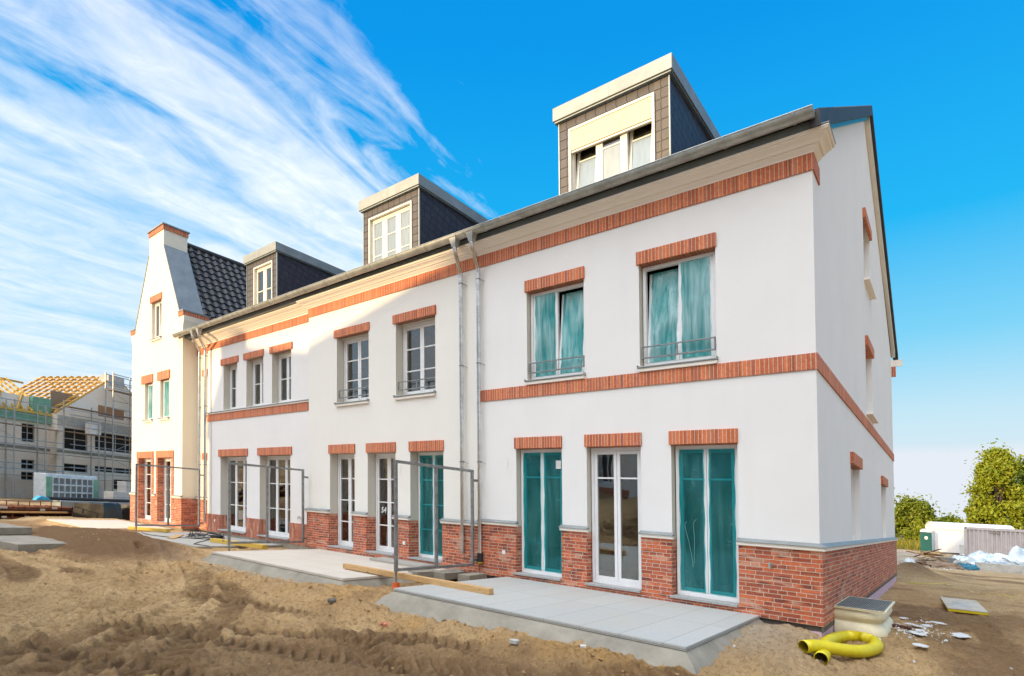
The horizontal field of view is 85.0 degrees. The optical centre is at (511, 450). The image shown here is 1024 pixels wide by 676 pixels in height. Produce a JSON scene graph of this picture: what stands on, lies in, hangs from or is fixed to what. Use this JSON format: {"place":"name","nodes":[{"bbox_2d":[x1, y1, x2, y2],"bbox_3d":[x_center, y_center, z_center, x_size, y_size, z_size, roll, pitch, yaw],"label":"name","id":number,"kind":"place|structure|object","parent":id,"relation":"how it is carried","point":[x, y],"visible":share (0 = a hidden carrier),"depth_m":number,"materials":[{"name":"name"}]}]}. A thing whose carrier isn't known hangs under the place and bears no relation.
{"place":"outdoors","nodes":[
{"label":"outdoors","id":0,"kind":"place"},
{"bbox_2d":[0,498,1023,675],"bbox_3d":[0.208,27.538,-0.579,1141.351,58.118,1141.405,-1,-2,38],"label":"ground","id":1,"kind":"structure","parent":0,"point":[58,629],"depth_m":7.43,"materials":[{"name":"soil"}]},
{"bbox_2d":[0,535,66,552],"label":"concrete slab","id":2,"kind":"structure","parent":1,"relation":"on","point":[26,543],"depth_m":13.68,"materials":[{"name":"grey concrete"}]},
{"bbox_2d":[0,523,31,534],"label":"concrete slab","id":3,"kind":"structure","parent":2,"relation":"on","point":[8,529],"depth_m":15.34,"materials":[{"name":"grey concrete"}]},
{"bbox_2d":[0,500,72,518],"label":"formwork stack","id":4,"kind":"object","parent":1,"relation":"on","point":[10,511],"visible":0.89,"depth_m":24.49,"materials":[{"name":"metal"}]},
{"bbox_2d":[32,496,50,500],"bbox_3d":[-21.337,2.188,25.355,0.372,0.250,0.593,-1,-1,28],"label":"tarpaulin","id":5,"kind":"object","parent":4,"relation":"on","point":[43,498],"visible":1,"depth_m":25.23,"materials":[{"name":"blue plastic"}]},
{"bbox_2d":[33,472,97,501],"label":"wrapped stack","id":6,"kind":"object","parent":1,"relation":"on","point":[58,485],"visible":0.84,"depth_m":50.36,"materials":[{"name":"white plastic"}]},
{"bbox_2d":[53,478,91,497],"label":"window unit","id":7,"kind":"structure","parent":6,"relation":"in","point":[73,481],"depth_m":51.11,"materials":[{"name":"grey glass"}]},
{"bbox_2d":[0,375,131,498],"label":"unfinished building","id":8,"kind":"structure","parent":1,"relation":"on","point":[93,398],"depth_m":55.77,"materials":[{"name":"concrete"}]},
{"bbox_2d":[21,459,33,468],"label":"window frame","id":9,"kind":"structure","parent":8,"relation":"in","point":[21,459],"depth_m":52.31,"materials":[{"name":"metal"}]},
{"bbox_2d":[21,471,33,479],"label":"window frame","id":10,"kind":"structure","parent":8,"relation":"in","point":[21,471],"depth_m":52.37,"materials":[{"name":"metal"}]},
{"bbox_2d":[22,423,33,442],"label":"window frame","id":11,"kind":"structure","parent":8,"relation":"in","point":[26,432],"depth_m":52.34,"materials":[{"name":"metal"}]},
{"bbox_2d":[62,463,86,472],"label":"window frame","id":12,"kind":"structure","parent":8,"relation":"in","point":[64,463],"depth_m":55.66,"materials":[{"name":"metal"}]},
{"bbox_2d":[64,427,86,450],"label":"window frame","id":13,"kind":"structure","parent":8,"relation":"in","point":[74,439],"depth_m":55.75,"materials":[{"name":"metal"}]},
{"bbox_2d":[95,432,131,453],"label":"window frame","id":14,"kind":"structure","parent":8,"relation":"in","point":[115,443],"depth_m":59.96,"materials":[{"name":"metal"}]},
{"bbox_2d":[95,466,131,473],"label":"window frame","id":15,"kind":"structure","parent":8,"relation":"in","point":[97,466],"depth_m":59.92,"materials":[{"name":"metal"}]},
{"bbox_2d":[0,372,131,497],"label":"scaffold","id":16,"kind":"object","parent":1,"relation":"on","point":[92,429],"visible":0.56,"depth_m":55.49,"materials":[{"name":"metal"}]},
{"bbox_2d":[53,500,91,509],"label":"concrete wall panel","id":17,"kind":"structure","parent":1,"relation":"on","point":[64,503],"depth_m":27.20,"materials":[{"name":"concrete"}]},
{"bbox_2d":[46,496,129,502],"bbox_3d":[-20.914,2.632,29.206,0.220,0.734,5.603,-1,-1,30],"label":"black pipe","id":18,"kind":"object","parent":17,"relation":"on","point":[88,499],"visible":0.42,"depth_m":28.25,"materials":[{"name":"plastic"}]},
{"bbox_2d":[73,502,122,519],"bbox_3d":[-19.150,2.853,25.852,1.428,1.000,1.240,0,-1,1],"label":"wrapped pallet","id":19,"kind":"object","parent":1,"relation":"on","point":[96,510],"visible":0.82,"depth_m":25.29,"materials":[{"name":"black plastic"}]},
{"bbox_2d":[99,486,101,497],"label":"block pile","id":20,"kind":"object","parent":1,"relation":"on","point":[100,491],"visible":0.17,"depth_m":56.90,"materials":[{"name":"grey concrete"}]},
{"bbox_2d":[46,519,171,529],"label":"terrace","id":21,"kind":"structure","parent":1,"relation":"on","point":[116,524],"depth_m":21.16,"materials":[{"name":"concrete"}]},
{"bbox_2d":[104,491,128,502],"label":"block pile","id":22,"kind":"object","parent":1,"relation":"on","point":[114,495],"visible":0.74,"depth_m":53.06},
{"bbox_2d":[109,502,129,519],"bbox_3d":[-19.030,3.025,27.467,1.416,1.001,1.235,0,-1,0],"label":"wrapped pallet","id":23,"kind":"object","parent":1,"relation":"on","point":[125,507],"visible":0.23,"depth_m":26.89,"materials":[{"name":"black plastic"}]},
{"bbox_2d":[117,481,130,499],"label":"block pile","id":24,"kind":"object","parent":1,"relation":"on","point":[124,486],"visible":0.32,"depth_m":55.39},
{"bbox_2d":[129,222,246,532],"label":"gabled house","id":25,"kind":"structure","parent":1,"relation":"on","point":[187,286],"depth_m":21.72,"materials":[{"name":"beige paint"}]},
{"bbox_2d":[140,459,150,519],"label":"french door","id":26,"kind":"structure","parent":25,"relation":"in","point":[147,461],"depth_m":22.93,"materials":[{"name":"white plastic"}]},
{"bbox_2d":[142,384,152,422],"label":"window","id":27,"kind":"structure","parent":25,"relation":"in","point":[150,386],"depth_m":22.51,"materials":[{"name":"white plastic"}]},
{"bbox_2d":[149,301,161,341],"bbox_3d":[-13.918,-5.079,22.082,1.050,1.549,0.384,-1,-2,38],"label":"window","id":28,"kind":"structure","parent":25,"relation":"in","point":[158,324],"depth_m":22.22,"materials":[{"name":"white plastic"}]},
{"bbox_2d":[158,380,169,420],"bbox_3d":[-13.274,-1.922,21.441,0.930,1.559,0.247,-1,-2,38],"label":"window","id":29,"kind":"structure","parent":25,"relation":"in","point":[165,383],"depth_m":21.55,"materials":[{"name":"white plastic"}]},
{"bbox_2d":[160,458,170,522],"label":"french door","id":30,"kind":"structure","parent":25,"relation":"in","point":[167,461],"depth_m":21.76,"materials":[{"name":"white plastic"}]},
{"bbox_2d":[138,532,281,548],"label":"terrace","id":31,"kind":"structure","parent":1,"relation":"on","point":[188,541],"depth_m":16.69,"materials":[{"name":"concrete"}]},
{"bbox_2d":[128,526,170,531],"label":"timber beam","id":32,"kind":"structure","parent":31,"relation":"on","point":[149,529],"depth_m":19.11,"materials":[{"name":"yellow wood"}]},
{"bbox_2d":[135,463,203,531],"bbox_3d":[-11.713,1.610,19.198,0.059,2.315,2.138,-1,-2,38],"label":"divider frame","id":33,"kind":"object","parent":31,"relation":"on","point":[136,485],"visible":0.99,"depth_m":19.10,"materials":[{"name":"metal"}]},
{"bbox_2d":[167,535,183,538],"bbox_3d":[-10.440,2.691,17.354,0.200,0.120,1.500,0,-1,-22],"label":"board offcut","id":34,"kind":"object","parent":31,"relation":"on","point":[174,537],"visible":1,"depth_m":17.21,"materials":[{"name":"brown wood"}]},
{"bbox_2d":[141,530,224,545],"bbox_3d":[-9.632,2.666,17.169,5.103,0.278,1.806,-1,-2,38],"label":"cable coil","id":35,"kind":"object","parent":31,"relation":"on","point":[192,534],"visible":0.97,"depth_m":17.42,"materials":[{"name":"rubber"}]},
{"bbox_2d":[210,538,267,548],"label":"timber beam","id":36,"kind":"structure","parent":31,"relation":"on","point":[225,541],"depth_m":15.56,"materials":[{"name":"yellow wood"}]},
{"bbox_2d":[190,241,345,548],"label":"terraced house","id":37,"kind":"structure","parent":1,"relation":"on","point":[258,379],"depth_m":17.89,"materials":[{"name":"paint"}]},
{"bbox_2d":[218,457,246,533],"bbox_3d":[-9.317,1.505,18.864,1.850,2.540,0.372,-1,-2,38],"label":"french door","id":38,"kind":"structure","parent":37,"relation":"in","point":[238,472],"depth_m":19.07,"materials":[{"name":"white plastic"}]},
{"bbox_2d":[230,365,236,408],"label":"window","id":39,"kind":"structure","parent":37,"relation":"in","point":[233,369],"depth_m":19.34,"materials":[{"name":"white plastic"}]},
{"bbox_2d":[253,359,262,405],"bbox_3d":[-8.130,-2.162,18.153,1.040,1.553,0.072,-1,-2,38],"label":"window","id":40,"kind":"structure","parent":37,"relation":"in","point":[257,365],"depth_m":18.31,"materials":[{"name":"white plastic"}]},
{"bbox_2d":[257,456,289,539],"bbox_3d":[-7.236,1.453,17.232,1.800,2.540,0.372,-1,-2,38],"label":"french door","id":41,"kind":"structure","parent":37,"relation":"in","point":[279,479],"depth_m":17.43,"materials":[{"name":"white plastic"}]},
{"bbox_2d":[278,353,290,402],"bbox_3d":[-6.859,-2.194,17.157,1.050,1.553,0.072,-1,-2,38],"label":"window","id":42,"kind":"structure","parent":37,"relation":"in","point":[284,389],"depth_m":17.29,"materials":[{"name":"white plastic"}]},
{"bbox_2d":[228,462,307,550],"bbox_3d":[-6.476,1.527,14.925,0.150,2.430,2.275,-1,-2,38],"label":"divider frame","id":43,"kind":"object","parent":1,"relation":"on","point":[267,506],"visible":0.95,"depth_m":14.84,"materials":[{"name":"metal"}]},
{"bbox_2d":[202,549,444,586],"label":"terrace","id":44,"kind":"structure","parent":1,"relation":"on","point":[322,566],"depth_m":11.86,"materials":[{"name":"concrete"}]},
{"bbox_2d":[369,557,434,566],"bbox_3d":[-2.539,2.576,12.820,1.730,0.104,0.460,-1,-2,38],"label":"slab plate","id":45,"kind":"object","parent":44,"relation":"on","point":[400,562],"visible":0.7,"depth_m":12.70,"materials":[{"name":"beige concrete"}]},
{"bbox_2d":[343,563,493,594],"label":"timber beam","id":46,"kind":"structure","parent":44,"relation":"on","point":[447,583],"depth_m":9.77,"materials":[{"name":"brown wood"}]},
{"bbox_2d":[327,598,335,603],"bbox_3d":[-2.797,2.347,8.705,0.145,0.070,0.126,-1,-2,38],"label":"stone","id":47,"kind":"object","parent":1,"relation":"on","point":[331,600],"visible":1,"depth_m":8.67,"materials":[{"name":"grey stone"}]},
{"bbox_2d":[30,530,678,675],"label":"soil clods","id":48,"kind":"object","parent":1,"relation":"on","point":[416,638],"visible":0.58,"depth_m":7.47,"materials":[{"name":"brown soil"}]},
{"bbox_2d":[379,622,388,625],"bbox_3d":[-1.758,2.416,7.755,0.133,0.043,0.092,-1,-1,23],"label":"brick shard","id":49,"kind":"object","parent":1,"relation":"on","point":[384,623],"visible":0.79,"depth_m":7.74,"materials":[{"name":"red brick"}]},
{"bbox_2d":[293,173,487,572],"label":"terraced house","id":50,"kind":"structure","parent":1,"relation":"on","point":[392,353],"depth_m":13.71,"materials":[{"name":"paint"}]},
{"bbox_2d":[327,454,354,549],"bbox_3d":[-4.451,1.375,14.919,1.100,2.510,0.372,-1,-2,38],"label":"french door","id":51,"kind":"structure","parent":50,"relation":"in","point":[346,463],"depth_m":15.14,"materials":[{"name":"white plastic"}]},
{"bbox_2d":[334,335,368,406],"bbox_3d":[-4.109,-2.083,14.687,1.410,1.827,0.359,-1,-2,38],"label":"window","id":52,"kind":"structure","parent":50,"relation":"in","point":[356,350],"depth_m":14.84,"materials":[{"name":"white plastic"}]},
{"bbox_2d":[365,453,394,555],"bbox_3d":[-3.170,1.343,13.927,1.080,2.510,0.392,-1,-2,38],"label":"french door","id":53,"kind":"structure","parent":50,"relation":"in","point":[384,462],"depth_m":14.13,"materials":[{"name":"white plastic"}]},
{"bbox_2d":[393,319,435,399],"bbox_3d":[-2.214,-2.130,13.200,1.410,1.827,0.359,-1,-2,38],"label":"window","id":54,"kind":"structure","parent":50,"relation":"in","point":[419,338],"depth_m":13.33,"materials":[{"name":"white plastic"}]},
{"bbox_2d":[408,452,443,562],"bbox_3d":[-1.906,1.311,12.923,1.110,2.510,0.372,-1,-2,38],"label":"french door","id":55,"kind":"structure","parent":50,"relation":"in","point":[425,475],"depth_m":13.09,"materials":[{"name":"teal plastic"}]},
{"bbox_2d":[408,569,439,577],"bbox_3d":[-1.781,2.540,11.463,0.620,0.207,0.340,1,-2,-44],"label":"concrete paver","id":56,"kind":"object","parent":1,"relation":"on","point":[427,573],"visible":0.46,"depth_m":11.30,"materials":[{"name":"grey concrete"}]},
{"bbox_2d":[392,460,477,588],"bbox_3d":[-1.428,1.370,10.864,0.150,2.370,2.275,-1,-2,38],"label":"divider frame","id":57,"kind":"object","parent":1,"relation":"on","point":[396,584],"visible":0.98,"depth_m":10.78,"materials":[{"name":"metal"}]},
{"bbox_2d":[433,570,464,579],"bbox_3d":[-1.289,2.574,11.521,0.350,0.201,0.606,-1,-2,38],"label":"concrete paver","id":58,"kind":"object","parent":1,"relation":"on","point":[448,575],"visible":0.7,"depth_m":11.33,"materials":[{"name":"grey concrete"}]},
{"bbox_2d":[440,568,464,571],"bbox_3d":[-1.245,2.612,11.868,0.300,0.202,0.560,-1,-1,25],"label":"concrete paver","id":59,"kind":"object","parent":1,"relation":"on","point":[454,569],"visible":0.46,"depth_m":11.89,"materials":[{"name":"beige concrete"}]},
{"bbox_2d":[458,572,486,580],"bbox_3d":[-0.800,2.585,11.366,0.300,0.203,0.600,-1,-1,32],"label":"concrete paver","id":60,"kind":"object","parent":1,"relation":"on","point":[470,576],"visible":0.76,"depth_m":11.19,"materials":[{"name":"grey concrete"}]},
{"bbox_2d":[509,639,519,643],"bbox_3d":[0.025,2.223,6.492,0.116,0.050,0.095,-1,-2,38],"label":"stone","id":61,"kind":"object","parent":1,"relation":"on","point":[514,641],"visible":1,"depth_m":6.46,"materials":[{"name":"stone"}]},
{"bbox_2d":[374,577,764,674],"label":"terrace","id":62,"kind":"structure","parent":1,"relation":"on","point":[693,639],"depth_m":7.70,"materials":[{"name":"concrete"}]},
{"bbox_2d":[329,567,1023,674],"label":"pebbles","id":63,"kind":"object","parent":1,"relation":"on","point":[734,646],"visible":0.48,"depth_m":7.82,"materials":[{"name":"concrete"}]},
{"bbox_2d":[462,52,902,636],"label":"terraced house","id":64,"kind":"structure","parent":1,"relation":"on","point":[686,346],"depth_m":9.68,"materials":[{"name":"paint"}]},
{"bbox_2d":[514,449,561,580],"bbox_3d":[0.540,1.239,10.947,1.100,2.510,0.282,-1,-2,38],"label":"french door","id":65,"kind":"structure","parent":64,"relation":"in","point":[541,469],"depth_m":11.00,"materials":[{"name":"teal plastic"}]},
{"bbox_2d":[524,282,585,384],"bbox_3d":[0.895,-2.212,10.809,1.365,1.838,0.411,-1,-2,38],"label":"window","id":66,"kind":"structure","parent":64,"relation":"in","point":[569,360],"depth_m":10.83,"materials":[{"name":"teal plastic"}]},
{"bbox_2d":[584,447,641,592],"bbox_3d":[1.814,1.207,9.947,1.080,2.510,0.282,-1,-2,38],"label":"french door","id":67,"kind":"structure","parent":64,"relation":"in","point":[617,582],"depth_m":10.01,"materials":[{"name":"white plastic"}]},
{"bbox_2d":[637,251,717,372],"bbox_3d":[2.787,-2.259,9.325,1.355,1.838,0.411,-1,-2,38],"label":"window","id":68,"kind":"structure","parent":64,"relation":"in","point":[681,326],"depth_m":9.27,"materials":[{"name":"teal plastic"}]},
{"bbox_2d":[670,444,738,606],"bbox_3d":[3.077,1.175,8.956,1.070,2.510,0.282,-1,-2,38],"label":"french door","id":69,"kind":"structure","parent":64,"relation":"in","point":[707,513],"depth_m":8.99,"materials":[{"name":"teal plastic"}]},
{"bbox_2d":[851,469,854,540],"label":"window","id":70,"kind":"structure","parent":64,"relation":"in","point":[852,492],"depth_m":11.44,"materials":[{"name":"white plastic"}]},
{"bbox_2d":[834,596,894,636],"bbox_3d":[5.644,2.759,8.912,0.680,0.796,1.626,-1,-2,38],"label":"light well","id":71,"kind":"object","parent":64,"relation":"attached to","point":[865,615],"visible":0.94,"depth_m":8.40,"materials":[{"name":"beige plastic"}]},
{"bbox_2d":[798,631,883,664],"bbox_3d":[4.464,2.575,7.433,0.686,0.441,2.024,-2,-2,43],"label":"drain pipe","id":72,"kind":"object","parent":1,"relation":"on","point":[828,645],"visible":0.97,"depth_m":7.05,"materials":[{"name":"yellow plastic"}]},
{"bbox_2d":[892,623,911,630],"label":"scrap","id":73,"kind":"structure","parent":1,"relation":"on","point":[902,626],"depth_m":8.87,"materials":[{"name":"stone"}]},
{"bbox_2d":[906,630,926,635],"bbox_3d":[6.140,2.780,8.486,0.228,0.046,0.270,0,-1,-29],"label":"plaster scrap","id":74,"kind":"object","parent":1,"relation":"on","point":[916,633],"visible":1,"depth_m":8.46,"materials":[{"name":"white paint"}]},
{"bbox_2d":[912,643,928,647],"bbox_3d":[5.601,2.673,7.660,0.189,0.042,0.234,-1,-2,38],"label":"plaster scrap","id":75,"kind":"object","parent":1,"relation":"on","point":[920,645],"visible":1,"depth_m":7.63,"materials":[{"name":"white paint"}]},
{"bbox_2d":[878,617,967,661],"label":"scrap crumbs","id":76,"kind":"object","parent":1,"relation":"on","point":[904,630],"visible":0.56,"depth_m":8.81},
{"bbox_2d":[920,529,931,551],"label":"portable toilet","id":77,"kind":"object","parent":1,"relation":"on","point":[925,539],"visible":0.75,"depth_m":52.92,"materials":[{"name":"green plastic"}]},
{"bbox_2d":[922,533,930,551],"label":"door","id":78,"kind":"structure","parent":77,"relation":"in","point":[926,544],"depth_m":52.88,"materials":[{"name":"green plastic"}]},
{"bbox_2d":[909,583,949,584],"bbox_3d":[13.332,4.268,17.819,1.930,0.204,0.199,0,-1,-23],"label":"yellow strap","id":79,"kind":"object","parent":1,"relation":"on","point":[929,583],"visible":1,"depth_m":17.71,"materials":[{"name":"plastic"}]},
{"bbox_2d":[897,562,973,570],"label":"rubble bits","id":80,"kind":"object","parent":1,"relation":"on","point":[928,566],"visible":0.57,"depth_m":32.05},
{"bbox_2d":[915,558,962,568],"bbox_3d":[24.942,6.733,33.059,2.966,0.656,1.873,-1,-2,38],"label":"rubble heap","id":81,"kind":"object","parent":1,"relation":"on","point":[937,563],"visible":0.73,"depth_m":32.45,"materials":[{"name":"brown stone"}]},
{"bbox_2d":[903,558,915,562],"bbox_3d":[23.835,6.698,33.467,0.712,0.551,0.628,-1,-2,38],"label":"plastic bag","id":82,"kind":"object","parent":81,"relation":"on","point":[909,560],"visible":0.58,"depth_m":33.30,"materials":[{"name":"white plastic"}]},
{"bbox_2d":[908,551,937,558],"bbox_3d":[24.206,6.173,32.925,2.001,0.575,0.191,0,-1,-10],"label":"debris plank","id":83,"kind":"object","parent":81,"relation":"on","point":[923,554],"visible":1,"depth_m":32.86,"materials":[{"name":"brown wood"}]},
{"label":"debris plank","id":84,"kind":"object","parent":83,"relation":"on","visible":0},
{"bbox_2d":[921,551,943,556],"bbox_3d":[25.041,6.203,33.374,0.948,0.226,0.735,-1,-1,12],"label":"cardboard sheet","id":85,"kind":"object","parent":84,"relation":"on","point":[932,554],"visible":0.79,"depth_m":33.26,"materials":[{"name":"brown cardboard"}]},
{"bbox_2d":[938,557,956,562],"bbox_3d":[26.144,6.671,33.137,1.575,0.530,0.873,-1,-1,5],"label":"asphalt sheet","id":86,"kind":"object","parent":81,"relation":"on","point":[951,560],"visible":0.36,"depth_m":33.38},
{"bbox_2d":[950,633,970,637],"bbox_3d":[7.253,2.998,9.050,0.297,0.034,0.280,0,-1,0],"label":"plaster scrap","id":87,"kind":"object","parent":1,"relation":"on","point":[960,635],"visible":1,"depth_m":9.01,"materials":[{"name":"white paint"}]},
{"bbox_2d":[953,559,970,563],"bbox_3d":[26.430,6.736,32.793,1.167,0.635,0.666,-1,-2,38],"label":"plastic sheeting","id":88,"kind":"object","parent":1,"relation":"on","point":[959,561],"visible":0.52,"depth_m":32.76,"materials":[{"name":"plastic"}]},
{"bbox_2d":[940,597,988,615],"bbox_3d":[10.047,3.475,12.460,0.670,0.206,1.730,-1,-1,33],"label":"insulation board","id":89,"kind":"object","parent":1,"relation":"on","point":[965,606],"visible":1,"depth_m":12.15,"materials":[{"name":"grey plastic"}]},
{"bbox_2d":[952,554,984,564],"bbox_3d":[27.183,6.709,33.287,2.177,0.972,1.539,-1,-2,38],"label":"plastic sheeting","id":90,"kind":"object","parent":1,"relation":"on","point":[971,559],"visible":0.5,"depth_m":32.99,"materials":[{"name":"white plastic"}]},
{"bbox_2d":[957,563,979,569],"bbox_3d":[26.274,6.780,32.410,1.312,0.461,0.750,-1,-2,38],"label":"plastic bag","id":91,"kind":"object","parent":1,"relation":"on","point":[966,566],"visible":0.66,"depth_m":32.09,"materials":[{"name":"blue plastic"}]},
{"bbox_2d":[925,521,1013,554],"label":"site trailer","id":92,"kind":"object","parent":1,"relation":"on","point":[947,537],"visible":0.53,"depth_m":52.91,"materials":[{"name":"white metal"}]},
{"bbox_2d":[964,527,1023,555],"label":"site container","id":93,"kind":"object","parent":1,"relation":"on","point":[995,540],"visible":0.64,"depth_m":44.98,"materials":[{"name":"grey metal"}]},
{"bbox_2d":[969,550,1018,564],"bbox_3d":[28.547,6.649,33.368,2.675,1.282,1.767,-1,-2,38],"label":"plastic sheeting","id":94,"kind":"object","parent":1,"relation":"on","point":[1000,557],"visible":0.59,"depth_m":32.86,"materials":[{"name":"white plastic"}]},
{"bbox_2d":[982,560,1005,563],"bbox_3d":[27.878,6.795,32.667,2.389,0.698,1.128,-1,-2,38],"label":"plastic sheeting","id":95,"kind":"object","parent":1,"relation":"on","point":[994,562],"visible":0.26,"depth_m":32.44,"materials":[{"name":"white plastic"}]},
{"bbox_2d":[975,562,1023,573],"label":"pale panel","id":96,"kind":"object","parent":1,"relation":"on","point":[1003,568],"visible":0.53,"depth_m":31.61,"materials":[{"name":"concrete"}]},
{"bbox_2d":[1008,545,1023,564],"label":"plastic sheeting","id":97,"kind":"object","parent":1,"relation":"on","point":[1016,552],"visible":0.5,"depth_m":32.91,"materials":[{"name":"white plastic"}]},
{"bbox_2d":[0,0,1023,521],"label":"sky","id":98,"kind":"structure","parent":0,"point":[242,127],"materials":[{"name":"blue"}]},
{"bbox_2d":[959,545,963,554],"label":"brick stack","id":99,"kind":"object","parent":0,"point":[961,549],"visible":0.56,"depth_m":45.74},
{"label":"meadow","id":100,"kind":"structure","parent":0,"visible":0},
{"bbox_2d":[897,527,917,540],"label":"young tree","id":101,"kind":"object","parent":100,"relation":"on","point":[904,531],"visible":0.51,"depth_m":72.23,"materials":[{"name":"green plant"}]},
{"bbox_2d":[897,536,919,550],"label":"tall grass","id":102,"kind":"structure","parent":100,"relation":"on","point":[907,544],"depth_m":60.18,"materials":[{"name":"yellow plant"}]},
{"bbox_2d":[911,519,925,540],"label":"young tree","id":103,"kind":"object","parent":100,"relation":"on","point":[919,524],"visible":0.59,"depth_m":69.86,"materials":[{"name":"green plant"}]},
{"bbox_2d":[894,487,951,540],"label":"leafy shrub","id":104,"kind":"object","parent":100,"relation":"on","point":[909,511],"visible":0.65,"depth_m":83.35,"materials":[{"name":"green plant"}]},
{"bbox_2d":[936,510,964,522],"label":"leafy shrub","id":105,"kind":"object","parent":100,"relation":"on","point":[956,519],"visible":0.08,"depth_m":84.19,"materials":[{"name":"green plant"}]},
{"bbox_2d":[955,438,1023,529],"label":"birch tree","id":106,"kind":"object","parent":100,"relation":"on","point":[995,471],"visible":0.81,"depth_m":72.24,"materials":[{"name":"green plant"}]},
{"bbox_2d":[1013,454,1023,522],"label":"birch tree","id":107,"kind":"object","parent":100,"relation":"on","point":[1020,477],"visible":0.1,"depth_m":74.87,"materials":[{"name":"green plant"}]}
]}

